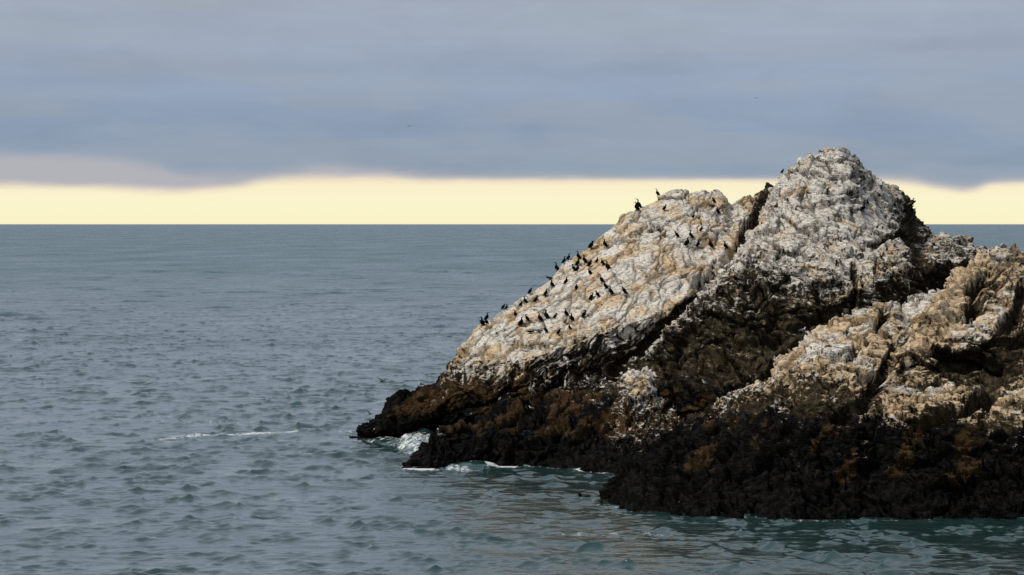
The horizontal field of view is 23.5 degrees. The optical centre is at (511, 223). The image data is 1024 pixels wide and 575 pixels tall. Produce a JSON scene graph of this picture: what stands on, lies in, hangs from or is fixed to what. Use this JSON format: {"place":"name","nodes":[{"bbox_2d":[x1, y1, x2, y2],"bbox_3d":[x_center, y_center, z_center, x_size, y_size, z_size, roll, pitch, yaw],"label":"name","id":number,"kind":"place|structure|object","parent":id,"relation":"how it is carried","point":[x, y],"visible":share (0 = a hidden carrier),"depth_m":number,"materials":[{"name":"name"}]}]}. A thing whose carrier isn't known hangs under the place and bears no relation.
{"place":"outdoors","nodes":[
{"label":"outdoors","id":0,"kind":"place"},
{"bbox_2d":[0,224,1023,574],"bbox_3d":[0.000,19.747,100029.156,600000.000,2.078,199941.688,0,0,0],"label":"sea","id":1,"kind":"structure","parent":0,"point":[188,398],"depth_m":233.49,"materials":[{"name":"liquid"}]},
{"bbox_2d":[349,146,1023,520],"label":"sea rock","id":2,"kind":"object","parent":1,"relation":"in","point":[901,394],"visible":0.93,"depth_m":207.67,"materials":[{"name":"grey stone"}]},
{"bbox_2d":[436,428,445,436],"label":"pelican","id":3,"kind":"object","parent":2,"relation":"on","point":[440,434],"visible":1,"depth_m":206.59,"materials":[{"name":"grey"}]},
{"bbox_2d":[479,317,486,326],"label":"cormorant","id":4,"kind":"object","parent":2,"relation":"on","point":[482,322],"visible":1,"depth_m":228.99,"materials":[{"name":"black"}]},
{"bbox_2d":[517,316,522,325],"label":"cormorant","id":5,"kind":"object","parent":2,"relation":"on","point":[520,322],"visible":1,"depth_m":225.75,"materials":[{"name":"black"}]},
{"bbox_2d":[526,381,536,397],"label":"pelican","id":6,"kind":"object","parent":2,"relation":"on","point":[531,390],"visible":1,"depth_m":216.40,"materials":[{"name":"grey"}]},
{"bbox_2d":[537,312,542,321],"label":"cormorant","id":7,"kind":"object","parent":2,"relation":"on","point":[540,318],"visible":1,"depth_m":225.63,"materials":[{"name":"black"}]},
{"bbox_2d":[543,309,549,318],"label":"cormorant","id":8,"kind":"object","parent":2,"relation":"on","point":[546,314],"visible":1,"depth_m":225.23,"materials":[{"name":"black"}]},
{"bbox_2d":[603,260,610,270],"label":"cormorant","id":9,"kind":"object","parent":2,"relation":"on","point":[607,266],"visible":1,"depth_m":227.36,"materials":[{"name":"black"}]},
{"bbox_2d":[683,237,688,246],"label":"cormorant","id":10,"kind":"object","parent":2,"relation":"on","point":[686,242],"visible":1,"depth_m":227.74,"materials":[{"name":"black"}]},
{"bbox_2d":[707,238,714,248],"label":"cormorant","id":11,"kind":"object","parent":2,"relation":"on","point":[711,244],"visible":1,"depth_m":227.34,"materials":[{"name":"black"}]},
{"bbox_2d":[0,0,1023,223],"label":"sky","id":12,"kind":"structure","parent":0,"point":[112,111],"materials":[{"name":"blue"}]}
]}

